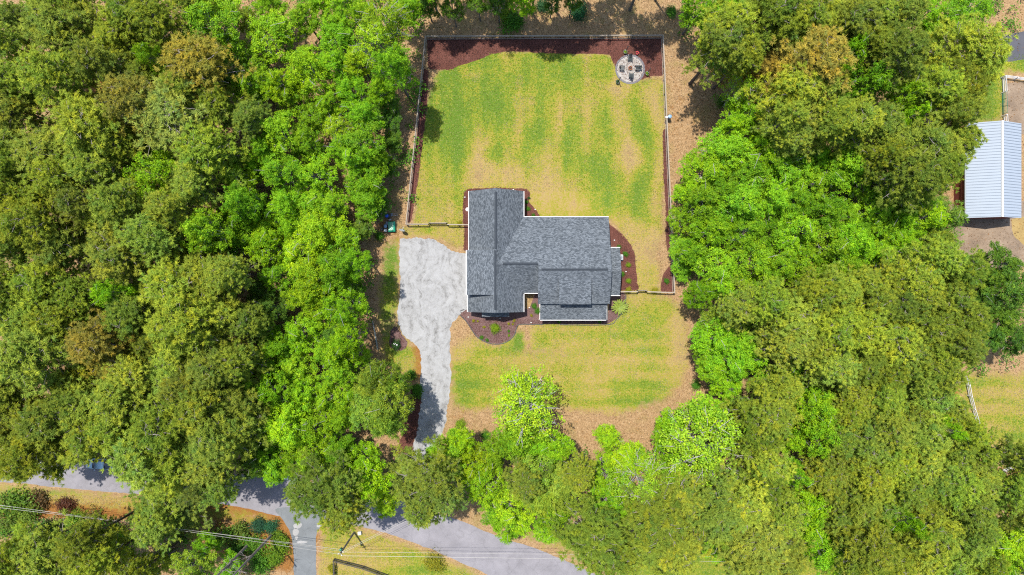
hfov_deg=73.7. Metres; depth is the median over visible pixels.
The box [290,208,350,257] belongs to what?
broadleaf tree
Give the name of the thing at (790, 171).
broadleaf tree
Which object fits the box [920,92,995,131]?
pine tree
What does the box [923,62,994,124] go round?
pine tree
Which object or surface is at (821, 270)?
broadleaf tree
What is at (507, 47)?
mulch bed
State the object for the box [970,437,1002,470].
pine tree
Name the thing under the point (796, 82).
pine tree
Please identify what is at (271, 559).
shrub
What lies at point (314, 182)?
broadleaf tree
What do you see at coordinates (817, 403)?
broadleaf tree
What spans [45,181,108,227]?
pine tree
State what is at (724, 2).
broadleaf tree
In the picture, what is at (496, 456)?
broadleaf tree
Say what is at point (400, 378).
broadleaf tree
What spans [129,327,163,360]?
pine tree
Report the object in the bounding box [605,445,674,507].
broadleaf tree
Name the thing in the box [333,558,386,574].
dark post fence
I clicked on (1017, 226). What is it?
sand patch
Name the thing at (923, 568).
pine tree
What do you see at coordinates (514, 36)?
post and rail fence
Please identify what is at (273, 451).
broadleaf tree
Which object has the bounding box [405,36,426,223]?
post and rail fence
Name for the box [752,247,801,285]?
broadleaf tree
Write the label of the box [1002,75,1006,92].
white rail fence
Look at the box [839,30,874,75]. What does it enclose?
broadleaf tree
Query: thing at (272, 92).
broadleaf tree
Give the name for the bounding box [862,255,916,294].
pine tree
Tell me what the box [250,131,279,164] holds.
broadleaf tree
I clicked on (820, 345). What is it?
pine tree
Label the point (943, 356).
pine tree
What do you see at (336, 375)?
broadleaf tree
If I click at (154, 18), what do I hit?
tree
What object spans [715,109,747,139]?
broadleaf tree
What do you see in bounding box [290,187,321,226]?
broadleaf tree
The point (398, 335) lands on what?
mulch bed
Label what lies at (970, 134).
pine tree
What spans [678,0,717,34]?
broadleaf tree
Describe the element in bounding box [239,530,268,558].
shrub
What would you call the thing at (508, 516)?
broadleaf tree
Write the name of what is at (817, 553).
broadleaf tree
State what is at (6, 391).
pine tree
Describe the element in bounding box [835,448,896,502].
pine tree
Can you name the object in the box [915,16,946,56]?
broadleaf tree
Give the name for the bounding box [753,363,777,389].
broadleaf tree
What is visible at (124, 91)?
tree
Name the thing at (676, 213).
broadleaf tree
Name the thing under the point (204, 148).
tree
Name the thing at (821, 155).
broadleaf tree
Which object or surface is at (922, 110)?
broadleaf tree
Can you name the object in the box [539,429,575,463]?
broadleaf tree
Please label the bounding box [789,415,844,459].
broadleaf tree
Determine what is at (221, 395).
pine tree
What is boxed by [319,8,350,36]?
broadleaf tree
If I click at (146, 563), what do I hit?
pine tree
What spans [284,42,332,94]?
broadleaf tree
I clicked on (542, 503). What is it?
broadleaf tree
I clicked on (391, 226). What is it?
storage bin
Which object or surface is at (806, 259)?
broadleaf tree
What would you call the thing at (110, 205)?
pine tree
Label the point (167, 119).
pine tree
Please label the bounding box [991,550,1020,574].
broadleaf tree
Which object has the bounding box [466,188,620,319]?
house
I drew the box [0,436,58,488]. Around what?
pine tree
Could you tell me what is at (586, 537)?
pine tree
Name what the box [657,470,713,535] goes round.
pine tree
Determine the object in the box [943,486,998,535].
pine tree
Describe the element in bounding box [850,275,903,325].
pine tree
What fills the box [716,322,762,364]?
broadleaf tree
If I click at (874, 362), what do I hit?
pine tree
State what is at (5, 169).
pine tree
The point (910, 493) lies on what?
pine tree
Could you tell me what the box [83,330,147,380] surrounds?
pine tree
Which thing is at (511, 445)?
broadleaf tree
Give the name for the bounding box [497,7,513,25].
shrub
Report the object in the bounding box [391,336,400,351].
shrub
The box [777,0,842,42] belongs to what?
pine tree
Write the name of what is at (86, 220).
pine tree
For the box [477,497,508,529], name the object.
broadleaf tree
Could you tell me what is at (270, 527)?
shrub
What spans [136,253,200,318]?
pine tree
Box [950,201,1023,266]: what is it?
barn yard
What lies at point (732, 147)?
broadleaf tree
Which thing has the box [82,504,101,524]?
shrub
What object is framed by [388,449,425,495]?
pine tree
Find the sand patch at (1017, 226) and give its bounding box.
[1011,217,1023,244]
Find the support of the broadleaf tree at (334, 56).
on the ground at (612, 202)
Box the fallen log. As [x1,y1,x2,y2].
[372,321,377,349]
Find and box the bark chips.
[389,36,673,452]
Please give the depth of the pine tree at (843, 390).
99.97 m
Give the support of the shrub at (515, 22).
on the ground at (612, 202)
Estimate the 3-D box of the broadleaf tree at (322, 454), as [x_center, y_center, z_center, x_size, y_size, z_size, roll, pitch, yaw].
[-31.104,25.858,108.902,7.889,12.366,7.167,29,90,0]
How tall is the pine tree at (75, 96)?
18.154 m
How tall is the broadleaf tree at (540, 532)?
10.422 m
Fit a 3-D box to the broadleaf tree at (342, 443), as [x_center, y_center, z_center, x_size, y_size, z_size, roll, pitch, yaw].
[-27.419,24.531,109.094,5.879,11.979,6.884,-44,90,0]
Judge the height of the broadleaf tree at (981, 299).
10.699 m
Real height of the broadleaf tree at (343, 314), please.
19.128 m
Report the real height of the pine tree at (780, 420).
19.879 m
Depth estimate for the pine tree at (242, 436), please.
98.30 m
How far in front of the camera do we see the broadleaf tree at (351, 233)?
105.72 m
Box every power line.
[0,505,336,550]
[2,505,334,553]
[6,508,333,548]
[343,493,461,552]
[386,552,714,556]
[389,556,815,563]
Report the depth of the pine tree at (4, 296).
96.77 m
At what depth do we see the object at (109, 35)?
98.70 m
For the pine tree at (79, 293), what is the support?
on the ground at (612, 202)
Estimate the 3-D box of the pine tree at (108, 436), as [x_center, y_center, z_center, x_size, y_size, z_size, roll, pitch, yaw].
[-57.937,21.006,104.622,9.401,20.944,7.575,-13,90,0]
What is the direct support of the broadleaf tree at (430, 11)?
on the ground at (612, 202)
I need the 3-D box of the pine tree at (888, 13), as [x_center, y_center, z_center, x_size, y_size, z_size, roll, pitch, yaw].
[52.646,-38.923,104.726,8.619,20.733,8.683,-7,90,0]
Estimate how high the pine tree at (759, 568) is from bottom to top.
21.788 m
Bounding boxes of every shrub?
[0,485,35,524]
[0,513,22,540]
[7,491,46,524]
[24,514,62,537]
[26,485,50,513]
[51,495,77,517]
[58,506,86,532]
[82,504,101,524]
[108,518,127,536]
[153,541,179,562]
[165,527,185,548]
[208,522,232,550]
[223,519,252,544]
[225,539,247,559]
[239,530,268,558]
[246,515,266,536]
[246,551,273,574]
[258,548,285,568]
[262,517,279,534]
[268,531,292,560]
[271,527,287,542]
[327,564,336,574]
[373,231,385,240]
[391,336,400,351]
[407,368,416,378]
[412,383,424,399]
[422,547,446,574]
[454,417,467,429]
[479,428,488,439]
[490,323,501,333]
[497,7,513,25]
[497,7,525,34]
[534,0,552,14]
[566,0,588,24]
[649,287,659,294]
[665,4,676,19]
[689,379,702,391]
[713,97,726,108]
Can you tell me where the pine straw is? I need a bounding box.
[0,0,1023,573]
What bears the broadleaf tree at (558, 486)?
on the ground at (612, 202)
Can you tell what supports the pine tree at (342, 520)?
on the ground at (612, 202)
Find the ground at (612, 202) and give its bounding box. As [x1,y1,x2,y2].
[0,0,1023,574]
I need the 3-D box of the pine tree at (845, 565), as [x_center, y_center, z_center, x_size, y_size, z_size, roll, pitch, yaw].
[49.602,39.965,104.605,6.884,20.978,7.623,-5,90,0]
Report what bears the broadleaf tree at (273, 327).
on the ground at (612, 202)
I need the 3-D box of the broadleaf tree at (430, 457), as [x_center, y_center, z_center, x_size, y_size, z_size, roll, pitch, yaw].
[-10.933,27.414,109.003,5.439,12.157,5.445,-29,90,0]
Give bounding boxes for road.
[0,462,594,574]
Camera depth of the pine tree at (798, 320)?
95.63 m
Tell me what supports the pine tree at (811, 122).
on the ground at (612, 202)
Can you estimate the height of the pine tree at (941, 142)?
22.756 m
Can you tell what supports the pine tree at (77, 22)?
on the ground at (612, 202)
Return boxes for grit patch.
[293,523,301,528]
[293,529,298,535]
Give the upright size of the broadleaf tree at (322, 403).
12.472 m
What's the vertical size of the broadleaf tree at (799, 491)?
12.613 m
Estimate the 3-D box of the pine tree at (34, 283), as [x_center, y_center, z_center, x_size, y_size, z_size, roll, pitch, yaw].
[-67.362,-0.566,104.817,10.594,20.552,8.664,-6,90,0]
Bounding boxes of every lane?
[275,506,325,574]
[994,31,1023,61]
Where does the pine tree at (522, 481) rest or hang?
on the ground at (612, 202)
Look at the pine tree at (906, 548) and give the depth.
98.83 m
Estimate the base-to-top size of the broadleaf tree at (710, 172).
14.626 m
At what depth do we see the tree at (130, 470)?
92.15 m
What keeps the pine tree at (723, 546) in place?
on the ground at (612, 202)
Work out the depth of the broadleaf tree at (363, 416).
102.67 m
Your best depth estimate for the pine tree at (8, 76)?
97.33 m
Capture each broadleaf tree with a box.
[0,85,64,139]
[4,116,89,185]
[10,521,51,545]
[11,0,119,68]
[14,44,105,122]
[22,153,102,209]
[53,447,77,470]
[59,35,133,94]
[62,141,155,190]
[75,228,103,250]
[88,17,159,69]
[89,275,143,307]
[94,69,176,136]
[116,529,138,564]
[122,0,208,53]
[122,148,184,199]
[131,41,169,77]
[141,547,177,574]
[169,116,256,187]
[169,545,218,574]
[175,0,245,56]
[179,206,236,254]
[190,528,225,559]
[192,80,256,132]
[201,207,237,239]
[210,548,242,574]
[212,0,241,24]
[212,237,242,258]
[213,28,248,63]
[218,52,250,86]
[220,180,271,221]
[221,162,262,192]
[223,189,265,226]
[225,71,264,103]
[225,143,260,174]
[227,221,253,255]
[232,64,275,105]
[236,4,256,33]
[237,41,272,75]
[237,446,272,480]
[238,146,269,185]
[238,368,266,393]
[243,228,285,266]
[244,6,296,64]
[245,276,271,301]
[245,437,293,481]
[247,0,289,19]
[248,207,284,242]
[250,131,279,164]
[251,348,284,377]
[254,396,282,432]
[255,313,281,343]
[256,291,289,322]
[256,364,296,411]
[256,400,313,450]
[257,257,300,295]
[258,325,295,366]
[259,109,301,156]
[259,152,305,189]
[260,68,302,104]
[261,462,285,487]
[264,185,309,221]
[277,209,302,239]
[278,80,312,117]
[278,446,307,479]
[279,236,323,277]
[279,350,319,383]
[280,275,335,318]
[280,396,317,429]
[282,313,324,356]
[283,126,323,162]
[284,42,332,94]
[285,0,320,41]
[288,372,323,412]
[289,431,329,476]
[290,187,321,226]
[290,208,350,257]
[291,151,342,197]
[291,254,338,297]
[293,98,333,136]
[295,404,334,450]
[298,297,340,332]
[306,0,331,17]
[309,80,349,118]
[309,334,354,372]
[313,381,349,413]
[314,49,349,83]
[314,189,349,222]
[315,354,361,387]
[316,17,357,59]
[316,245,364,294]
[318,426,358,465]
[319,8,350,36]
[319,285,344,302]
[319,322,347,343]
[319,399,358,431]
[321,287,371,328]
[322,113,353,142]
[325,133,354,169]
[328,321,368,355]
[328,438,357,469]
[329,0,355,22]
[331,140,374,177]
[332,225,360,250]
[333,73,372,106]
[336,276,366,300]
[336,380,358,407]
[338,119,387,172]
[340,97,385,130]
[342,246,374,280]
[343,0,381,31]
[343,46,375,79]
[343,164,386,204]
[344,340,372,368]
[345,216,376,240]
[347,440,384,481]
[348,389,374,432]
[349,178,386,222]
[351,19,407,68]
[351,369,383,407]
[352,458,395,505]
[357,0,417,53]
[358,358,400,396]
[362,400,412,440]
[364,144,396,175]
[365,376,414,422]
[366,74,395,105]
[371,39,420,96]
[371,485,399,518]
[374,197,390,221]
[377,91,401,117]
[379,109,402,133]
[379,154,400,178]
[379,368,412,400]
[381,130,403,153]
[393,0,423,29]
[415,0,441,21]
[423,446,453,473]
[426,428,472,479]
[439,0,466,26]
[446,426,476,453]
[456,441,492,484]
[458,461,505,504]
[465,0,488,21]
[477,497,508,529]
[481,431,508,470]
[484,482,536,537]
[486,0,511,23]
[490,364,565,447]
[490,505,526,544]
[493,416,543,469]
[507,0,536,18]
[513,454,559,499]
[517,370,534,385]
[521,429,552,466]
[521,478,565,519]
[531,518,562,544]
[534,500,571,536]
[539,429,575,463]
[542,462,581,515]
[543,0,561,17]
[564,0,583,17]
[582,483,623,519]
[587,449,626,495]
[592,423,624,452]
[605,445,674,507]
[607,439,648,477]
[612,494,638,528]
[628,0,634,10]
[650,424,685,462]
[654,406,690,440]
[658,391,748,488]
[659,451,691,488]
[666,202,697,233]
[668,229,694,261]
[669,178,704,204]
[670,256,692,282]
[675,236,710,266]
[676,147,735,193]
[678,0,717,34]
[680,278,716,309]
[683,179,724,222]
[684,392,727,435]
[688,316,738,358]
[689,211,738,257]
[690,244,742,286]
[691,341,713,361]
[695,353,726,386]
[696,126,759,179]
[698,175,739,211]
[698,303,727,330]
[700,339,748,383]
[702,541,728,564]
[705,272,735,302]
[709,373,742,403]
[712,0,741,11]
[714,176,761,226]
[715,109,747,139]
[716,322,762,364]
[718,151,773,196]
[719,71,764,107]
[720,98,765,135]
[720,214,765,255]
[723,395,747,420]
[724,239,776,291]
[727,339,769,377]
[739,127,775,161]
[752,145,785,177]
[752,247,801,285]
[753,174,792,221]
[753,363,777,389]
[756,216,790,252]
[760,149,815,194]
[768,348,806,381]
[771,208,822,256]
[775,185,814,218]
[776,454,813,489]
[777,424,809,454]
[781,241,824,285]
[782,487,832,544]
[787,477,824,511]
[789,167,828,206]
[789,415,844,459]
[790,381,839,430]
[792,372,816,401]
[795,139,830,168]
[798,223,856,267]
[799,543,809,556]
[801,525,843,574]
[804,191,847,232]
[807,152,843,192]
[808,195,858,230]
[813,242,867,277]
[815,255,849,278]
[816,148,860,190]
[816,547,844,574]
[821,219,878,263]
[825,138,873,193]
[836,60,899,104]
[838,82,868,103]
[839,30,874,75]
[840,174,882,199]
[843,216,880,237]
[848,190,894,231]
[861,233,897,269]
[863,178,899,210]
[865,217,907,259]
[876,74,927,111]
[877,205,923,235]
[879,504,935,540]
[886,228,923,260]
[894,101,931,131]
[900,189,938,211]
[900,200,952,240]
[914,0,947,31]
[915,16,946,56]
[915,195,969,232]
[917,10,1018,85]
[917,54,937,79]
[920,227,961,248]
[929,6,961,38]
[935,0,995,39]
[941,414,970,441]
[967,271,1023,317]
[973,288,1003,320]
[975,240,1023,288]
[975,261,1010,294]
[979,321,1007,351]
[981,305,1023,342]
[990,326,1023,357]
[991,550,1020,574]
[992,515,1023,561]
[993,534,1023,573]
[1001,515,1023,543]
[1014,559,1023,574]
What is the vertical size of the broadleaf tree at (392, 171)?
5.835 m
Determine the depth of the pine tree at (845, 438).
96.88 m
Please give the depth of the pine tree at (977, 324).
97.09 m
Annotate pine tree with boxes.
[0,0,32,44]
[0,22,74,74]
[0,58,52,110]
[0,78,48,128]
[0,127,18,171]
[0,145,52,186]
[0,173,31,217]
[0,179,33,212]
[0,189,82,254]
[0,210,30,269]
[0,260,81,292]
[0,284,22,309]
[0,286,83,344]
[0,320,86,398]
[0,378,40,405]
[0,386,50,434]
[0,418,16,447]
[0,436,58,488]
[0,519,81,574]
[1,360,69,388]
[3,179,75,223]
[3,257,102,311]
[4,225,37,261]
[20,296,100,352]
[21,0,67,26]
[23,210,105,283]
[40,81,153,181]
[42,559,81,574]
[44,269,131,321]
[44,357,103,397]
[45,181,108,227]
[46,0,106,34]
[46,380,98,421]
[51,83,101,108]
[56,0,133,52]
[63,307,144,371]
[66,523,142,574]
[77,206,125,233]
[82,218,156,287]
[82,411,138,456]
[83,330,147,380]
[86,176,155,230]
[96,0,159,42]
[96,123,165,178]
[100,275,161,343]
[101,351,159,403]
[111,167,174,212]
[112,207,188,273]
[117,540,179,574]
[122,73,227,184]
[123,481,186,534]
[124,55,163,95]
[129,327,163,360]
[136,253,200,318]
[141,180,221,239]
[142,282,237,369]
[142,339,199,401]
[153,28,257,104]
[156,235,208,273]
[156,360,210,407]
[158,68,210,119]
[159,494,212,540]
[164,160,228,211]
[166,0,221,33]
[175,467,237,510]
[176,230,248,315]
[177,427,226,472]
[177,453,237,493]
[182,330,258,396]
[187,392,276,477]
[195,460,247,511]
[201,289,256,341]
[204,252,270,297]
[205,376,246,404]
[206,337,274,384]
[215,366,270,420]
[216,399,270,448]
[224,301,278,349]
[230,93,283,146]
[281,466,319,515]
[283,446,353,525]
[313,448,364,512]
[317,484,379,540]
[385,434,463,528]
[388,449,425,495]
[393,491,440,530]
[428,465,468,520]
[501,452,553,504]
[546,489,628,574]
[553,449,597,493]
[577,524,642,574]
[614,524,649,574]
[619,510,671,570]
[620,472,702,562]
[639,504,714,574]
[646,559,688,574]
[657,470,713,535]
[669,467,745,549]
[681,16,755,89]
[690,0,763,67]
[695,456,772,536]
[702,501,790,574]
[709,532,733,553]
[710,282,764,335]
[712,37,765,90]
[715,399,789,458]
[719,373,805,446]
[720,19,775,72]
[722,274,790,325]
[724,456,794,514]
[724,546,780,574]
[726,437,802,488]
[728,0,759,22]
[733,61,826,125]
[740,47,801,106]
[745,287,832,354]
[746,0,806,66]
[746,306,786,343]
[748,364,804,409]
[750,98,811,151]
[752,316,813,371]
[755,13,806,69]
[759,22,859,107]
[760,123,812,167]
[765,484,810,542]
[766,529,815,574]
[767,97,832,160]
[769,25,824,59]
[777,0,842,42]
[778,532,799,559]
[786,443,847,500]
[788,262,847,320]
[790,260,864,313]
[790,345,862,393]
[799,328,836,365]
[800,418,858,457]
[803,306,871,359]
[805,65,843,104]
[805,368,862,400]
[806,93,856,147]
[806,485,859,512]
[807,438,864,487]
[809,390,874,432]
[811,92,856,152]
[813,492,862,544]
[815,463,883,528]
[819,502,904,574]
[822,538,877,574]
[823,380,880,422]
[826,61,850,95]
[827,297,893,359]
[829,0,885,46]
[830,91,886,159]
[831,0,871,44]
[831,263,884,297]
[832,96,907,160]
[835,441,920,497]
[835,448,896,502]
[837,414,898,467]
[845,536,918,574]
[846,338,890,386]
[848,24,894,76]
[849,16,933,97]
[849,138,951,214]
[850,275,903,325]
[851,399,918,454]
[852,0,887,17]
[853,136,916,185]
[861,361,911,396]
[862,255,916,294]
[864,312,926,366]
[866,371,914,425]
[868,0,900,31]
[868,127,915,147]
[870,246,946,304]
[872,0,933,46]
[875,110,965,190]
[875,231,970,286]
[876,488,913,536]
[880,288,931,325]
[881,340,938,374]
[883,470,934,511]
[885,529,924,558]
[887,302,965,351]
[890,353,940,402]
[891,535,942,574]
[892,58,971,121]
[894,148,971,213]
[897,50,978,94]
[897,401,935,435]
[901,506,964,565]
[903,280,947,323]
[903,398,952,463]
[904,381,964,424]
[905,447,949,487]
[907,492,954,524]
[909,393,973,422]
[913,346,971,398]
[917,326,962,369]
[917,541,980,574]
[919,464,964,501]
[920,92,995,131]
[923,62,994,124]
[926,416,964,449]
[927,323,989,368]
[927,453,985,515]
[929,244,993,293]
[929,509,973,548]
[931,272,978,322]
[937,439,984,471]
[943,409,994,450]
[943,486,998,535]
[944,121,988,167]
[945,455,1003,501]
[946,295,993,339]
[946,516,996,569]
[947,514,1002,548]
[954,537,1011,574]
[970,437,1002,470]
[981,497,1023,537]
[986,425,1023,477]
[988,464,1023,515]
[995,457,1023,506]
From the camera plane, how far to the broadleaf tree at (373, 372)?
99.33 m
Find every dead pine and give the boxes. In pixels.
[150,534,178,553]
[217,543,248,574]
[231,533,272,574]
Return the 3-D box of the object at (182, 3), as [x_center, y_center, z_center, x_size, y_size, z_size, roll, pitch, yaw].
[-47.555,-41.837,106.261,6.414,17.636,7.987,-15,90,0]
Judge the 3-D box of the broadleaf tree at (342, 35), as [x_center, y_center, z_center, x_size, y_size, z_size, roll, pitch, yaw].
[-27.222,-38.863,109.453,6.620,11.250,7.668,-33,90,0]
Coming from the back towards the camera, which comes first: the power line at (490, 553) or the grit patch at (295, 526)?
the grit patch at (295, 526)
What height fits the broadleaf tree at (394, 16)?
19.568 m
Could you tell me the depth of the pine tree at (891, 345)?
96.03 m
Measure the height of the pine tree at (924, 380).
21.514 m
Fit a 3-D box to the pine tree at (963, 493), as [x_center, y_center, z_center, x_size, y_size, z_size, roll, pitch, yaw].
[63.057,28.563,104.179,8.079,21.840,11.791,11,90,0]
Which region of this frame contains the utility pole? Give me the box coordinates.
[338,532,354,555]
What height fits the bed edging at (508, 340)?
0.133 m
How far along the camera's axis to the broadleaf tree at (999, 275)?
104.93 m
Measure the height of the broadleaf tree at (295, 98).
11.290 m
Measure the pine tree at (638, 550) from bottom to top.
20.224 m
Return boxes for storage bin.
[388,221,395,231]
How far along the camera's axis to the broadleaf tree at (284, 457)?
104.50 m
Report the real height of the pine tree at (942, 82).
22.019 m
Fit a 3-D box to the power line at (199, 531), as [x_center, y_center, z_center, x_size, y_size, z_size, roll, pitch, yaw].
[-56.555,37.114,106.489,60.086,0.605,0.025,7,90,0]
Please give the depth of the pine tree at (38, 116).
103.74 m
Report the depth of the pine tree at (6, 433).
99.56 m
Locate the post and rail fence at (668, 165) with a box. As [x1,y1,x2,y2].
[661,35,674,291]
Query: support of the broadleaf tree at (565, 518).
on the ground at (612, 202)
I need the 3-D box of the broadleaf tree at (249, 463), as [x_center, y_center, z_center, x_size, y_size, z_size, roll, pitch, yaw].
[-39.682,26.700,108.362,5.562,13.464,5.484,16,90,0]
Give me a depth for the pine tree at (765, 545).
93.91 m
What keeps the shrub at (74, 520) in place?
on the ground at (612, 202)
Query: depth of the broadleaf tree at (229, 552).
108.93 m
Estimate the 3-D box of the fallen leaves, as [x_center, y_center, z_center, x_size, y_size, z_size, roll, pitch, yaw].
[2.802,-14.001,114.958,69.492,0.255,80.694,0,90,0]
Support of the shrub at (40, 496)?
on the ground at (612, 202)
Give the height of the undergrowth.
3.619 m
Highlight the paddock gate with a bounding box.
[1002,92,1007,113]
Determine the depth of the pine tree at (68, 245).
97.93 m
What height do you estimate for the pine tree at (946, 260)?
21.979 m
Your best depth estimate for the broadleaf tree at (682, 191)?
106.84 m
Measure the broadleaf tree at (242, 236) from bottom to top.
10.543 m
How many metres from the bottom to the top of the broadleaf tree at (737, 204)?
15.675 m
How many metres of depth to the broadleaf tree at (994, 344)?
105.45 m
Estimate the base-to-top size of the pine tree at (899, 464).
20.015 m
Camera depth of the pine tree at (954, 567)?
97.70 m
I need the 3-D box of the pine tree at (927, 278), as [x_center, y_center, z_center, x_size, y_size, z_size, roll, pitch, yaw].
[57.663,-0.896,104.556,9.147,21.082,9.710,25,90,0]
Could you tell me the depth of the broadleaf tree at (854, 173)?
104.34 m
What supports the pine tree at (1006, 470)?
on the ground at (612, 202)
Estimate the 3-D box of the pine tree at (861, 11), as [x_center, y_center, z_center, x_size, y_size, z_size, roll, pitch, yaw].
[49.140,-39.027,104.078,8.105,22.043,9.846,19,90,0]
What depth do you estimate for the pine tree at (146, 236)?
94.11 m
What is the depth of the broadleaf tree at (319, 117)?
106.17 m
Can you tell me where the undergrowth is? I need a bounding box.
[0,0,1023,574]
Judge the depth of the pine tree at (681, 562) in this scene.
94.35 m
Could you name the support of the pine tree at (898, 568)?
on the ground at (612, 202)
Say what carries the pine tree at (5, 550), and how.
on the ground at (612, 202)
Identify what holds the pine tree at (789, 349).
on the ground at (612, 202)
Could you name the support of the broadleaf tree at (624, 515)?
on the ground at (612, 202)
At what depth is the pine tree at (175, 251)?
99.73 m
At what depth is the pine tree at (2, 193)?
95.33 m
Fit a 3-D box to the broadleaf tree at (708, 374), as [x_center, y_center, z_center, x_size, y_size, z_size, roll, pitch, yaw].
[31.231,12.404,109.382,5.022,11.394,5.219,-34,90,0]
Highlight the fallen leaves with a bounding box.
[323,0,733,443]
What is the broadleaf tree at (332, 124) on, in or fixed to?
on the ground at (612, 202)
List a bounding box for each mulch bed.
[389,327,407,350]
[399,389,421,454]
[407,69,428,221]
[427,37,663,81]
[460,294,545,343]
[462,187,539,250]
[545,290,625,323]
[609,224,638,290]
[661,262,673,291]
[662,129,669,250]
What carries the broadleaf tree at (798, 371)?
on the ground at (612, 202)
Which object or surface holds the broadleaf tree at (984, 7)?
on the ground at (612, 202)
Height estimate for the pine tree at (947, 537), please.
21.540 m
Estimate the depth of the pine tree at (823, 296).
95.51 m
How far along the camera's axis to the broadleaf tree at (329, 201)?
105.11 m
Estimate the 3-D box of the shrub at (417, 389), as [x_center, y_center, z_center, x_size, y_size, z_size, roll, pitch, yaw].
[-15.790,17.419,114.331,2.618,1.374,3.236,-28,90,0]
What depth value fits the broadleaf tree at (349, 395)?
106.69 m
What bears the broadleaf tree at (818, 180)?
on the ground at (612, 202)
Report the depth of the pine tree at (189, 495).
95.94 m
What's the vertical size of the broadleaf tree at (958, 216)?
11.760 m
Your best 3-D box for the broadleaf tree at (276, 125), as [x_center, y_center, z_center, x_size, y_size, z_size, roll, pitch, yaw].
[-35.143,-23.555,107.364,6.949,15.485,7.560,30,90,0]
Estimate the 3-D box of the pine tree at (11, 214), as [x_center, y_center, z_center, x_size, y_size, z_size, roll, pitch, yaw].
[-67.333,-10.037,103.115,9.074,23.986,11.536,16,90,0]
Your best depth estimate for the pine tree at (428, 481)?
97.45 m
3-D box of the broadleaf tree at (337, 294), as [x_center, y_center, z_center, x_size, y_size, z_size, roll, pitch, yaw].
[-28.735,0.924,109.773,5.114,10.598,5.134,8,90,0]
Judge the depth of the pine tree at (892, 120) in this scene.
98.49 m
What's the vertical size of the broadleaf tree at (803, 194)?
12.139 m
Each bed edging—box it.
[460,315,542,344]
[560,298,625,325]
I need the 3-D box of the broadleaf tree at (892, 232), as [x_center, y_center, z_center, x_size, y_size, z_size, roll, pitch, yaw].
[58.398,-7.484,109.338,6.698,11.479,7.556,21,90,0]
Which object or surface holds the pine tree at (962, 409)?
on the ground at (612, 202)
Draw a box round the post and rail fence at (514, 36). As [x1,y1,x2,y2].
[440,35,661,38]
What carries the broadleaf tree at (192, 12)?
on the ground at (612, 202)
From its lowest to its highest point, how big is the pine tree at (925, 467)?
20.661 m
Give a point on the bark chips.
(553, 47)
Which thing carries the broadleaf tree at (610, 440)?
on the ground at (612, 202)
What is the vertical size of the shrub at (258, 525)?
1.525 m
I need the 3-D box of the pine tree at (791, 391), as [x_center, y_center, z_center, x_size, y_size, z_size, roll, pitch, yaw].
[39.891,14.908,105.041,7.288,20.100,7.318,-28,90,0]
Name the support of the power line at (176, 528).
attached to the utility pole
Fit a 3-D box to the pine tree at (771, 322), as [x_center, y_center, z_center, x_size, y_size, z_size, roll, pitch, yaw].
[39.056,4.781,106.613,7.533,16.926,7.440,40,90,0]
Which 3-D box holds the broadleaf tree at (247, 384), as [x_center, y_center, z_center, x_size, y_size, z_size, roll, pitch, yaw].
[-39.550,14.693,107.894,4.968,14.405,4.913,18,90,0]
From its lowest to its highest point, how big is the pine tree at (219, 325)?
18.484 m
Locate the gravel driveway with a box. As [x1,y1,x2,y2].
[397,237,466,490]
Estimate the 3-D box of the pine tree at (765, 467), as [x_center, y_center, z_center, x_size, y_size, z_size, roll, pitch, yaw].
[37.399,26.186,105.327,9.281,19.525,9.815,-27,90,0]
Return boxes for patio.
[615,54,644,83]
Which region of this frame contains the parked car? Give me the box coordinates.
[86,457,111,470]
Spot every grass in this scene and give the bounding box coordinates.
[342,53,1023,574]
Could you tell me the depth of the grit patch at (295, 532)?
114.98 m
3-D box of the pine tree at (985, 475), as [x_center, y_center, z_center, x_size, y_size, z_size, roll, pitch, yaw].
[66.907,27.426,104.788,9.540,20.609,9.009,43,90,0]
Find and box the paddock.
[1006,82,1023,133]
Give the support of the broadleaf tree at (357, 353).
on the ground at (612, 202)
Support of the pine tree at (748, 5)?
on the ground at (612, 202)
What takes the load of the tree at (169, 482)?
on the ground at (612, 202)
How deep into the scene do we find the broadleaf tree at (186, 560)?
104.72 m
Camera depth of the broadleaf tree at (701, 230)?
103.68 m
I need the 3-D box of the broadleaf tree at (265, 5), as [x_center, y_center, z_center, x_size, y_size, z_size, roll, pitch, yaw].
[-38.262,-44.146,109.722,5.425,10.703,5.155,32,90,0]
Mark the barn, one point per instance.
(989, 186)
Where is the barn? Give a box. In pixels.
[954,120,1021,218]
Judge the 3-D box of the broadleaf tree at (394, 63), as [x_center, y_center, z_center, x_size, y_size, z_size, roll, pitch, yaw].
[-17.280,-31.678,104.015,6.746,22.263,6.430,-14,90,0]
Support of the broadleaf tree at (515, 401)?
on the ground at (612, 202)
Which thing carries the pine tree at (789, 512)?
on the ground at (612, 202)
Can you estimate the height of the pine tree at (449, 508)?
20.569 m
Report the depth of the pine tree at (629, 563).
99.55 m
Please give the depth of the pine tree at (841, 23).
97.23 m
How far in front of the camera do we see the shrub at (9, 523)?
113.46 m
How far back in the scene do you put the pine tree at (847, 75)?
100.02 m
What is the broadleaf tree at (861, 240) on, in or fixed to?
on the ground at (612, 202)
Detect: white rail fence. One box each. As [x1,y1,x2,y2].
[966,376,979,421]
[1001,75,1023,79]
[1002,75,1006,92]
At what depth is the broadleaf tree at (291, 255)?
104.98 m
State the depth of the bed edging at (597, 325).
114.91 m

